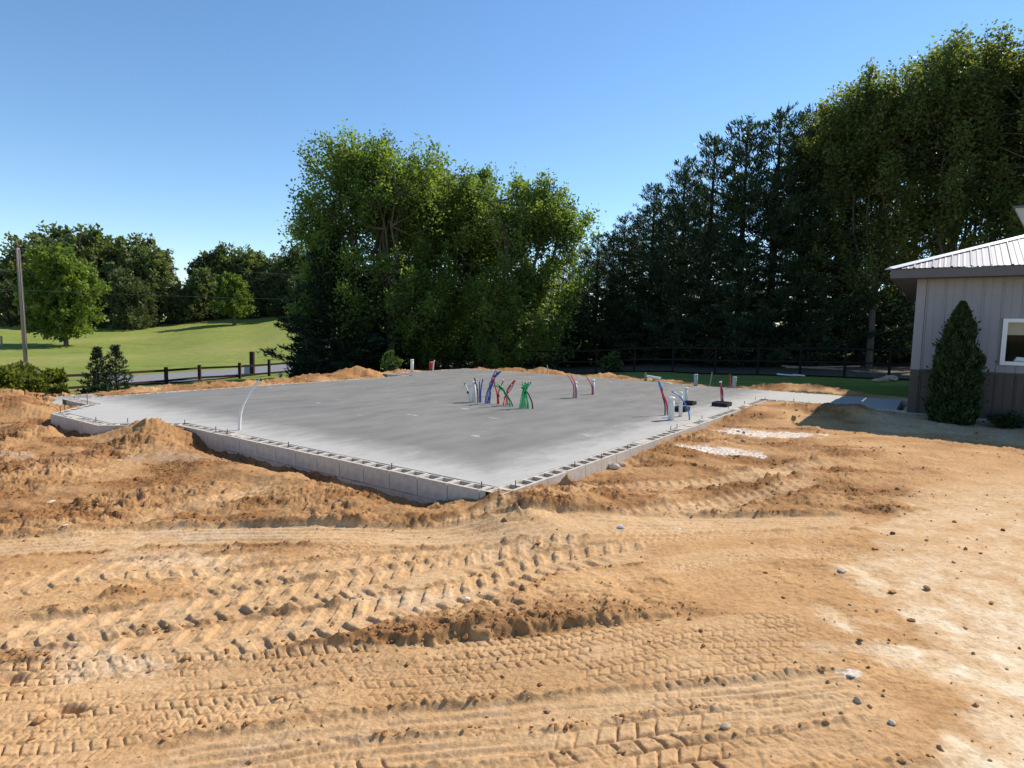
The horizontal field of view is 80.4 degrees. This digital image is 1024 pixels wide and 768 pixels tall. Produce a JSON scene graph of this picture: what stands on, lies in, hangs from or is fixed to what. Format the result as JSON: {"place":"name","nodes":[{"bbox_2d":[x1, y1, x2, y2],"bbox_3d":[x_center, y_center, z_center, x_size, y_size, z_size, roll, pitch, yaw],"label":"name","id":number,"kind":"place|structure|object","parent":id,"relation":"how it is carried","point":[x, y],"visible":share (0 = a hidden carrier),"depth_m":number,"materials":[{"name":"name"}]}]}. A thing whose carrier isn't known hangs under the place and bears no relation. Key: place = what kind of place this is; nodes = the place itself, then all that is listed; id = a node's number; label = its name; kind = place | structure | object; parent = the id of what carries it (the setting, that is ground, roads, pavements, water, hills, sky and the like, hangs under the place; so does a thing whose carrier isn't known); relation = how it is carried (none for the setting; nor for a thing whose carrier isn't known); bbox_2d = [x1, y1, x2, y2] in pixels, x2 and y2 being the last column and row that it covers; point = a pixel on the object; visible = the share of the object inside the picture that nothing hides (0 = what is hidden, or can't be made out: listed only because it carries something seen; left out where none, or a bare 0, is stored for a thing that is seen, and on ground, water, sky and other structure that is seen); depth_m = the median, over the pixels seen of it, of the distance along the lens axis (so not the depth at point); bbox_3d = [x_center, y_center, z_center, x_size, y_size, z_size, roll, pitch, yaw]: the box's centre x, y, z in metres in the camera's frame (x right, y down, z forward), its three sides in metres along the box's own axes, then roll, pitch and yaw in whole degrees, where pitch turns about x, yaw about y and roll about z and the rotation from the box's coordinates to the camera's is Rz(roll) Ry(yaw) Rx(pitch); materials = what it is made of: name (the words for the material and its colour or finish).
{"place":"outdoors","nodes":[
{"label":"outdoors","id":0,"kind":"place"},
{"bbox_2d":[110,364,290,383],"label":"road","id":1,"kind":"structure","parent":0,"point":[154,377],"depth_m":41.24,"materials":[{"name":"grey asphalt"}]},
{"bbox_2d":[0,314,908,397],"bbox_3d":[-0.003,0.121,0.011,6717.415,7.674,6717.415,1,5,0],"label":"meadow","id":2,"kind":"structure","parent":0,"point":[205,343],"depth_m":66.92,"materials":[{"name":"green plant"}]},
{"bbox_2d":[0,364,26,390],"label":"leafy bush","id":3,"kind":"object","parent":2,"relation":"on","point":[10,378],"visible":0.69,"depth_m":18.21,"materials":[{"name":"green plant"}]},
{"bbox_2d":[0,278,29,326],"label":"tree","id":4,"kind":"object","parent":2,"relation":"on","point":[10,312],"visible":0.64,"depth_m":104.80,"materials":[{"name":"green plant"}]},
{"bbox_2d":[0,360,38,377],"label":"leafy bush","id":5,"kind":"object","parent":2,"relation":"on","point":[21,366],"visible":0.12,"depth_m":19.90,"materials":[{"name":"green plant"}]},
{"bbox_2d":[15,241,28,362],"bbox_3d":[-22.845,-2.861,28.334,0.305,7.527,0.203,-1,6,-25],"label":"utility pole","id":6,"kind":"object","parent":2,"relation":"on","point":[22,309],"visible":0.71,"depth_m":28.18,"materials":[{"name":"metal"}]},
{"bbox_2d":[3,289,262,298],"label":"overhead wire","id":7,"kind":"object","parent":6,"relation":"attached to","point":[130,294],"visible":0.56,"depth_m":48.90,"materials":[{"name":"black metal"}]},
{"bbox_2d":[0,231,51,320],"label":"tree","id":8,"kind":"object","parent":2,"relation":"on","point":[8,266],"visible":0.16,"depth_m":110.17,"materials":[{"name":"green plant"}]},
{"bbox_2d":[19,375,51,393],"bbox_3d":[-15.310,0.193,19.242,1.158,1.008,1.045,3,5,16],"label":"leafy bush","id":9,"kind":"object","parent":2,"relation":"on","point":[36,384],"visible":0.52,"depth_m":19.08,"materials":[{"name":"green plant"}]},
{"bbox_2d":[30,366,69,392],"bbox_3d":[-15.997,0.041,20.556,1.451,1.388,1.676,6,7,41],"label":"leafy bush","id":10,"kind":"object","parent":2,"relation":"on","point":[52,376],"visible":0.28,"depth_m":20.62,"materials":[{"name":"green plant"}]},
{"bbox_2d":[27,220,76,304],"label":"tree","id":11,"kind":"object","parent":2,"relation":"on","point":[55,232],"visible":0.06,"depth_m":116.64,"materials":[{"name":"green plant"}]},
{"bbox_2d":[48,383,70,393],"bbox_3d":[-15.055,0.309,20.096,0.688,0.676,0.781,0,5,-8],"label":"leafy bush","id":12,"kind":"object","parent":2,"relation":"on","point":[59,388],"visible":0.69,"depth_m":19.98,"materials":[{"name":"green plant"}]},
{"bbox_2d":[12,237,112,345],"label":"meadow tree","id":13,"kind":"object","parent":2,"relation":"on","point":[66,309],"visible":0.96,"depth_m":77.60,"materials":[{"name":"green plant"}]},
{"bbox_2d":[53,223,121,323],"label":"tree","id":14,"kind":"object","parent":2,"relation":"on","point":[84,243],"visible":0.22,"depth_m":113.55,"materials":[{"name":"green plant"}]},
{"bbox_2d":[79,273,108,327],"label":"tree","id":15,"kind":"object","parent":2,"relation":"on","point":[101,323],"visible":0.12,"depth_m":107.81,"materials":[{"name":"green plant"}]},
{"bbox_2d":[74,346,119,392],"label":"young spruce","id":16,"kind":"object","parent":2,"relation":"on","point":[97,357],"visible":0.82,"depth_m":20.19,"materials":[{"name":"green plant"}]},
{"bbox_2d":[78,375,129,394],"bbox_3d":[-13.378,0.108,20.051,1.898,0.941,0.769,1,5,0],"label":"leafy bush","id":17,"kind":"object","parent":2,"relation":"on","point":[108,388],"visible":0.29,"depth_m":19.93,"materials":[{"name":"green plant"}]},
{"bbox_2d":[95,229,125,322],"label":"tree","id":18,"kind":"object","parent":2,"relation":"on","point":[107,238],"visible":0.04,"depth_m":117.96,"materials":[{"name":"green plant"}]},
{"bbox_2d":[99,344,138,389],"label":"young spruce","id":19,"kind":"object","parent":2,"relation":"on","point":[115,353],"visible":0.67,"depth_m":20.74,"materials":[{"name":"green plant"}]},
{"bbox_2d":[101,265,153,329],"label":"tree","id":20,"kind":"object","parent":2,"relation":"on","point":[130,311],"visible":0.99,"depth_m":106.10,"materials":[{"name":"green plant"}]},
{"bbox_2d":[97,232,173,322],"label":"tree","id":21,"kind":"object","parent":2,"relation":"on","point":[126,257],"visible":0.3,"depth_m":114.56,"materials":[{"name":"green plant"}]},
{"bbox_2d":[139,289,160,327],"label":"tree","id":22,"kind":"object","parent":2,"relation":"on","point":[151,304],"visible":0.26,"depth_m":111.25,"materials":[{"name":"green plant"}]},
{"bbox_2d":[128,242,185,323],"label":"tree","id":23,"kind":"object","parent":2,"relation":"on","point":[158,268],"visible":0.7,"depth_m":114.53,"materials":[{"name":"green plant"}]},
{"bbox_2d":[162,283,193,322],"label":"tree","id":24,"kind":"object","parent":2,"relation":"on","point":[180,290],"visible":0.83,"depth_m":115.67,"materials":[{"name":"green plant"}]},
{"bbox_2d":[65,359,293,388],"bbox_3d":[-18.021,-0.589,36.360,2.201,1.673,20.468,4,6,26],"label":"rail fence","id":25,"kind":"object","parent":2,"relation":"on","point":[166,380],"visible":0.49,"depth_m":36.28,"materials":[{"name":"brown wood"}]},
{"bbox_2d":[182,265,223,320],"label":"tree","id":26,"kind":"object","parent":2,"relation":"on","point":[201,280],"visible":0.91,"depth_m":117.38,"materials":[{"name":"green plant"}]},
{"bbox_2d":[184,250,222,317],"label":"tree","id":27,"kind":"object","parent":2,"relation":"on","point":[202,260],"visible":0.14,"depth_m":123.64,"materials":[{"name":"green plant"}]},
{"bbox_2d":[208,240,246,290],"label":"tree","id":28,"kind":"object","parent":2,"relation":"on","point":[228,261],"visible":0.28,"depth_m":124.50,"materials":[{"name":"green plant"}]},
{"bbox_2d":[208,270,256,324],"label":"meadow tree","id":29,"kind":"object","parent":2,"relation":"on","point":[236,300],"visible":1,"depth_m":109.53,"materials":[{"name":"green plant"}]},
{"bbox_2d":[226,244,265,314],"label":"tree","id":30,"kind":"object","parent":2,"relation":"on","point":[250,261],"visible":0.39,"depth_m":124.80,"materials":[{"name":"green plant"}]},
{"bbox_2d":[249,352,254,373],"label":"tall post","id":31,"kind":"object","parent":2,"relation":"on","point":[252,360],"visible":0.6,"depth_m":41.34,"materials":[{"name":"brown wood"}]},
{"bbox_2d":[244,291,260,318],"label":"tree","id":32,"kind":"object","parent":2,"relation":"on","point":[251,315],"visible":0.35,"depth_m":122.75,"materials":[{"name":"green plant"}]},
{"bbox_2d":[246,276,273,317],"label":"tree","id":33,"kind":"object","parent":2,"relation":"on","point":[258,291],"visible":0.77,"depth_m":123.44,"materials":[{"name":"green plant"}]},
{"bbox_2d":[253,253,289,313],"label":"tree","id":34,"kind":"object","parent":2,"relation":"on","point":[266,279],"visible":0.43,"depth_m":124.63,"materials":[{"name":"green plant"}]},
{"bbox_2d":[263,283,287,316],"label":"tree","id":35,"kind":"object","parent":2,"relation":"on","point":[274,302],"visible":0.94,"depth_m":122.08,"materials":[{"name":"green plant"}]},
{"bbox_2d":[272,242,303,313],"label":"tree","id":36,"kind":"object","parent":2,"relation":"on","point":[284,265],"visible":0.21,"depth_m":122.56,"materials":[{"name":"green plant"}]},
{"bbox_2d":[284,275,301,316],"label":"tree","id":37,"kind":"object","parent":2,"relation":"on","point":[291,289],"visible":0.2,"depth_m":116.59,"materials":[{"name":"green plant"}]},
{"bbox_2d":[288,242,309,275],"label":"tree","id":38,"kind":"object","parent":2,"relation":"on","point":[297,263],"visible":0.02,"depth_m":121.88,"materials":[{"name":"green plant"}]},
{"bbox_2d":[282,214,343,363],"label":"pine tree","id":39,"kind":"object","parent":2,"relation":"on","point":[307,298],"visible":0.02,"depth_m":38.14,"materials":[{"name":"green plant"}]},
{"bbox_2d":[257,235,403,377],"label":"spruce tree","id":40,"kind":"object","parent":2,"relation":"on","point":[351,352],"visible":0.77,"depth_m":30.06,"materials":[{"name":"green plant"}]},
{"bbox_2d":[276,118,475,368],"bbox_3d":[-7.147,-6.899,31.463,10.707,13.267,7.429,1,5,0],"label":"maple tree","id":41,"kind":"object","parent":2,"relation":"on","point":[354,184],"visible":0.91,"depth_m":30.45,"materials":[{"name":"green plant"}]},
{"bbox_2d":[327,266,429,372],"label":"spruce tree","id":42,"kind":"object","parent":2,"relation":"on","point":[404,365],"visible":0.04,"depth_m":34.89,"materials":[{"name":"green plant"}]},
{"bbox_2d":[380,333,403,370],"bbox_3d":[-4.858,-1.132,24.502,1.004,1.882,0.881,1,5,0],"label":"low shrub","id":43,"kind":"object","parent":2,"relation":"on","point":[390,364],"visible":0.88,"depth_m":24.43,"materials":[{"name":"green plant"}]},
{"bbox_2d":[885,205,1023,424],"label":"metal barn","id":44,"kind":"structure","parent":2,"relation":"on","point":[938,288],"depth_m":11.91,"materials":[{"name":"light grey siding"},{"name":"white metal roofing"},{"name":"dark brown siding"}]},
{"bbox_2d":[999,319,1023,365],"bbox_3d":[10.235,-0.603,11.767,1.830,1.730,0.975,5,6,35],"label":"window","id":45,"kind":"structure","parent":44,"relation":"in","point":[1012,341],"depth_m":11.64,"materials":[{"name":"white plastic"}]},
{"bbox_2d":[0,366,1023,767],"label":"bare soil ground","id":46,"kind":"structure","parent":0,"point":[716,554],"depth_m":3.77,"materials":[{"name":"brown soil"}]},
{"bbox_2d":[49,368,907,502],"bbox_3d":[-0.600,0.369,13.809,15.790,0.620,14.400,5,6,35],"label":"house foundation","id":47,"kind":"object","parent":46,"relation":"on","point":[427,436],"visible":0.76,"depth_m":9.73,"materials":[{"name":"concrete"}]},
{"bbox_2d":[238,378,262,429],"bbox_3d":[-3.759,0.303,8.698,0.340,0.786,0.045,-1,6,-23],"label":"conduit","id":48,"kind":"object","parent":47,"relation":"on","point":[245,400],"visible":0.98,"depth_m":8.65,"materials":[{"name":"white plastic"}]},
{"bbox_2d":[471,381,475,401],"bbox_3d":[-0.793,0.188,12.585,0.103,0.490,0.103,1,5,0],"label":"pvc pipe","id":49,"kind":"object","parent":47,"relation":"on","point":[473,399],"visible":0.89,"depth_m":12.55,"materials":[{"name":"white plastic"}]},
{"bbox_2d":[474,378,482,402],"bbox_3d":[-0.696,0.142,12.538,0.200,0.555,0.046,1,5,-3],"label":"tube group","id":50,"kind":"object","parent":47,"relation":"on","point":[480,389],"visible":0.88,"depth_m":12.52},
{"bbox_2d":[484,370,501,403],"bbox_3d":[-0.390,0.070,12.377,0.342,0.743,0.088,1,5,0],"label":"tube group","id":51,"kind":"object","parent":47,"relation":"on","point":[487,401],"visible":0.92,"depth_m":12.37},
{"bbox_2d":[493,384,512,405],"bbox_3d":[-0.169,0.235,12.031,0.427,0.490,0.085,1,5,0],"label":"tube group","id":52,"kind":"object","parent":47,"relation":"on","point":[505,393],"visible":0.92,"depth_m":12.01,"materials":[{"name":"green plastic"}]},
{"bbox_2d":[503,380,515,404],"bbox_3d":[-0.057,0.190,12.160,0.270,0.557,0.066,1,5,-4],"label":"tube group","id":53,"kind":"object","parent":47,"relation":"on","point":[510,385],"visible":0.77,"depth_m":12.14},
{"bbox_2d":[519,382,532,408],"bbox_3d":[0.279,0.233,11.728,0.293,0.563,0.088,1,5,0],"label":"tube group","id":54,"kind":"object","parent":47,"relation":"on","point":[523,402],"visible":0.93,"depth_m":11.72,"materials":[{"name":"green plastic"}]},
{"bbox_2d":[658,381,667,414],"bbox_3d":[2.800,0.279,11.211,0.231,0.672,0.063,2,5,6],"label":"tube group","id":55,"kind":"object","parent":47,"relation":"on","point":[664,398],"visible":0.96,"depth_m":11.21},
{"bbox_2d":[668,397,674,419],"bbox_3d":[2.788,0.456,10.617,0.127,0.463,0.125,1,5,0],"label":"pvc pipe","id":56,"kind":"object","parent":47,"relation":"on","point":[671,405],"visible":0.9,"depth_m":10.57,"materials":[{"name":"white plastic"}]},
{"bbox_2d":[679,392,682,416],"bbox_3d":[3.081,0.397,11.078,0.086,0.511,0.078,1,5,0],"label":"pvc pipe","id":57,"kind":"object","parent":47,"relation":"on","point":[680,404],"visible":0.88,"depth_m":11.05,"materials":[{"name":"white plastic"}]},
{"bbox_2d":[712,401,731,406],"bbox_3d":[4.459,0.427,12.874,0.321,0.090,0.360,5,6,35],"label":"tub box","id":58,"kind":"object","parent":47,"relation":"on","point":[721,403],"visible":0.96,"depth_m":12.77,"materials":[{"name":"black plastic"}]},
{"bbox_2d":[0,367,1023,767],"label":"loose clods","id":59,"kind":"object","parent":46,"relation":"on","point":[40,719],"visible":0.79,"depth_m":3.57,"materials":[{"name":"soil"}]},
{"bbox_2d":[559,474,573,485],"bbox_3d":[0.553,0.999,6.169,0.170,0.180,0.130,3,5,18],"label":"stone","id":60,"kind":"object","parent":46,"relation":"on","point":[567,479],"visible":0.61,"depth_m":6.12,"materials":[{"name":"brown stone"}]},
{"bbox_2d":[608,463,619,468],"bbox_3d":[1.250,1.012,7.408,0.154,0.099,0.096,1,5,-2],"label":"stone","id":61,"kind":"object","parent":46,"relation":"on","point":[613,466],"visible":0.97,"depth_m":7.37,"materials":[{"name":"grey stone"}]},
{"bbox_2d":[720,722,730,729],"bbox_3d":[0.929,1.487,2.630,0.057,0.032,0.035,-1,5,-21],"label":"stone","id":62,"kind":"object","parent":46,"relation":"on","point":[725,726],"visible":1,"depth_m":2.62,"materials":[{"name":"grey stone"}]},
{"bbox_2d":[918,300,996,426],"bbox_3d":[8.536,-0.298,11.568,1.151,2.604,1.149,1,5,0],"label":"thuja shrub","id":63,"kind":"object","parent":46,"relation":"on","point":[956,395],"visible":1,"depth_m":11.40,"materials":[{"name":"green plant"}]},
{"bbox_2d":[986,410,1023,428],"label":"shrub","id":64,"kind":"object","parent":46,"relation":"on","point":[1006,421],"visible":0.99,"depth_m":11.24,"materials":[{"name":"green plant"}]},
{"bbox_2d":[0,0,1023,327],"label":"sky","id":65,"kind":"structure","parent":0,"point":[181,122],"materials":[{"name":"blue"}]},
{"bbox_2d":[417,358,910,378],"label":"forest floor","id":66,"kind":"structure","parent":0,"point":[898,371],"depth_m":29.12,"materials":[{"name":"green plant"}]},
{"bbox_2d":[346,166,465,368],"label":"maple tree","id":67,"kind":"object","parent":66,"relation":"on","point":[431,269],"visible":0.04,"depth_m":34.80,"materials":[{"name":"green plant"}]},
{"bbox_2d":[379,145,509,369],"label":"maple tree","id":68,"kind":"object","parent":66,"relation":"on","point":[467,192],"visible":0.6,"depth_m":32.26,"materials":[{"name":"green plant"}]},
{"bbox_2d":[435,198,549,368],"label":"maple tree","id":69,"kind":"object","parent":66,"relation":"on","point":[468,269],"visible":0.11,"depth_m":34.03,"materials":[{"name":"green plant"}]},
{"bbox_2d":[443,162,606,368],"bbox_3d":[0.593,-5.790,32.015,7.893,10.846,6.792,-3,7,-42],"label":"maple tree","id":70,"kind":"object","parent":66,"relation":"on","point":[540,216],"visible":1,"depth_m":30.89,"materials":[{"name":"green plant"}]},
{"bbox_2d":[522,330,556,366],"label":"young spruce","id":71,"kind":"object","parent":66,"relation":"on","point":[536,364],"visible":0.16,"depth_m":38.46,"materials":[{"name":"green plant"}]},
{"bbox_2d":[533,262,576,360],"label":"pine tree","id":72,"kind":"object","parent":66,"relation":"on","point":[549,302],"visible":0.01,"depth_m":44.22,"materials":[{"name":"green plant"}]},
{"bbox_2d":[553,325,594,366],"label":"young spruce","id":73,"kind":"object","parent":66,"relation":"on","point":[587,356],"visible":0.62,"depth_m":38.38,"materials":[{"name":"green plant"}]},
{"bbox_2d":[546,252,601,364],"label":"pine tree","id":74,"kind":"object","parent":66,"relation":"on","point":[563,279],"visible":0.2,"depth_m":39.91,"materials":[{"name":"green plant"}]},
{"bbox_2d":[557,247,601,350],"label":"pine tree","id":75,"kind":"object","parent":66,"relation":"on","point":[582,262],"visible":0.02,"depth_m":43.83,"materials":[{"name":"green plant"}]},
{"bbox_2d":[557,231,638,364],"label":"pine tree","id":76,"kind":"object","parent":66,"relation":"on","point":[597,256],"visible":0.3,"depth_m":38.34,"materials":[{"name":"green plant"}]},
{"bbox_2d":[584,235,629,357],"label":"pine tree","id":77,"kind":"object","parent":66,"relation":"on","point":[614,243],"visible":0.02,"depth_m":42.45,"materials":[{"name":"green plant"}]},
{"bbox_2d":[597,350,623,372],"bbox_3d":[4.803,-1.047,29.565,1.304,1.223,1.261,1,5,0],"label":"leafy weed","id":78,"kind":"object","parent":66,"relation":"on","point":[610,366],"visible":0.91,"depth_m":29.40,"materials":[{"name":"green plant"}]},
{"bbox_2d":[593,327,631,363],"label":"young spruce","id":79,"kind":"object","parent":66,"relation":"on","point":[605,347],"visible":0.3,"depth_m":37.09,"materials":[{"name":"green plant"}]},
{"bbox_2d":[566,211,666,363],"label":"pine tree","id":80,"kind":"object","parent":66,"relation":"on","point":[615,255],"visible":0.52,"depth_m":36.46,"materials":[{"name":"green plant"}]},
{"bbox_2d":[600,216,677,358],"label":"pine tree","id":81,"kind":"object","parent":66,"relation":"on","point":[638,262],"visible":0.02,"depth_m":40.15,"materials":[{"name":"green plant"}]},
{"bbox_2d":[588,181,700,363],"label":"pine tree","id":82,"kind":"object","parent":66,"relation":"on","point":[630,242],"visible":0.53,"depth_m":34.63,"materials":[{"name":"green plant"}]},
{"bbox_2d":[616,198,713,358],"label":"pine tree","id":83,"kind":"object","parent":66,"relation":"on","point":[666,260],"visible":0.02,"depth_m":38.59,"materials":[{"name":"green plant"}]},
{"bbox_2d":[443,344,911,377],"bbox_3d":[6.513,-0.849,27.716,24.109,2.406,1.265,4,6,31],"label":"rail fence","id":84,"kind":"object","parent":66,"relation":"on","point":[846,348],"visible":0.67,"depth_m":25.35,"materials":[{"name":"brown wood"}]},
{"bbox_2d":[614,154,748,364],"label":"pine tree","id":85,"kind":"object","parent":66,"relation":"on","point":[674,213],"visible":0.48,"depth_m":32.97,"materials":[{"name":"green plant"}]},
{"bbox_2d":[644,191,744,341],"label":"pine tree","id":86,"kind":"object","parent":66,"relation":"on","point":[699,242],"visible":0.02,"depth_m":37.01,"materials":[{"name":"green plant"}]},
{"bbox_2d":[624,131,809,365],"bbox_3d":[11.000,-6.927,31.918,9.573,12.586,8.153,3,5,19],"label":"pine tree","id":87,"kind":"object","parent":66,"relation":"on","point":[701,186],"visible":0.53,"depth_m":31.36,"materials":[{"name":"green plant"}]},
{"bbox_2d":[660,111,835,366],"bbox_3d":[12.333,-7.092,31.328,9.615,13.018,8.434,1,5,0],"label":"pine tree","id":88,"kind":"object","parent":66,"relation":"on","point":[742,263],"visible":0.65,"depth_m":30.18,"materials":[{"name":"green plant"}]},
{"bbox_2d":[668,101,877,365],"bbox_3d":[12.659,-7.277,30.923,10.171,13.373,8.662,0,5,-19],"label":"pine tree","id":89,"kind":"object","parent":66,"relation":"on","point":[781,117],"visible":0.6,"depth_m":29.60,"materials":[{"name":"green plant"}]},
{"bbox_2d":[710,103,901,365],"bbox_3d":[14.988,-7.555,31.774,10.192,13.800,8.940,-3,6,-38],"label":"pine tree","id":90,"kind":"object","parent":66,"relation":"on","point":[861,336],"visible":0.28,"depth_m":30.03,"materials":[{"name":"green plant"}]},
{"bbox_2d":[782,365,837,369],"bbox_3d":[12.441,-0.697,25.352,2.128,0.050,0.150,4,6,20],"label":"board","id":91,"kind":"object","parent":66,"relation":"on","point":[809,367],"visible":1,"depth_m":25.28,"materials":[{"name":"brown wood"}]},
{"bbox_2d":[759,107,896,364],"bbox_3d":[16.002,-7.331,31.288,6.984,13.254,5.837,4,6,31],"label":"maple tree","id":92,"kind":"object","parent":66,"relation":"on","point":[809,175],"visible":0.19,"depth_m":30.24,"materials":[{"name":"green plant"}]},
{"bbox_2d":[758,199,926,363],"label":"pine tree","id":93,"kind":"object","parent":66,"relation":"on","point":[874,301],"visible":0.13,"depth_m":31.39,"materials":[{"name":"green plant"}]},
{"bbox_2d":[805,151,935,365],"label":"pine tree","id":94,"kind":"object","parent":66,"relation":"on","point":[851,324],"visible":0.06,"depth_m":31.85,"materials":[{"name":"green plant"}]},
{"bbox_2d":[848,323,893,361],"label":"young spruce","id":95,"kind":"object","parent":66,"relation":"on","point":[878,326],"visible":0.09,"depth_m":33.87,"materials":[{"name":"green plant"}]},
{"bbox_2d":[796,46,959,367],"bbox_3d":[17.882,-7.975,29.057,7.453,15.054,6.494,-2,6,-33],"label":"maple tree","id":96,"kind":"object","parent":66,"relation":"on","point":[860,114],"visible":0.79,"depth_m":28.01,"materials":[{"name":"green plant"}]},
{"bbox_2d":[886,324,912,365],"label":"young spruce","id":97,"kind":"object","parent":66,"relation":"on","point":[901,346],"visible":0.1,"depth_m":33.12,"materials":[{"name":"green plant"}]},
{"bbox_2d":[840,167,984,363],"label":"pine tree","id":98,"kind":"object","parent":66,"relation":"on","point":[905,347],"visible":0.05,"depth_m":32.10,"materials":[{"name":"green plant"}]},
{"bbox_2d":[855,22,1023,266],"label":"maple tree","id":99,"kind":"object","parent":66,"relation":"on","point":[943,65],"visible":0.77,"depth_m":25.30,"materials":[{"name":"green plant"}]},
{"bbox_2d":[909,19,1023,266],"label":"maple tree","id":100,"kind":"object","parent":66,"relation":"on","point":[991,138],"visible":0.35,"depth_m":24.80,"materials":[{"name":"green plant"}]},
{"bbox_2d":[970,29,1023,239],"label":"maple tree","id":101,"kind":"object","parent":66,"relation":"on","point":[1011,173],"visible":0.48,"depth_m":24.40,"materials":[{"name":"green plant"}]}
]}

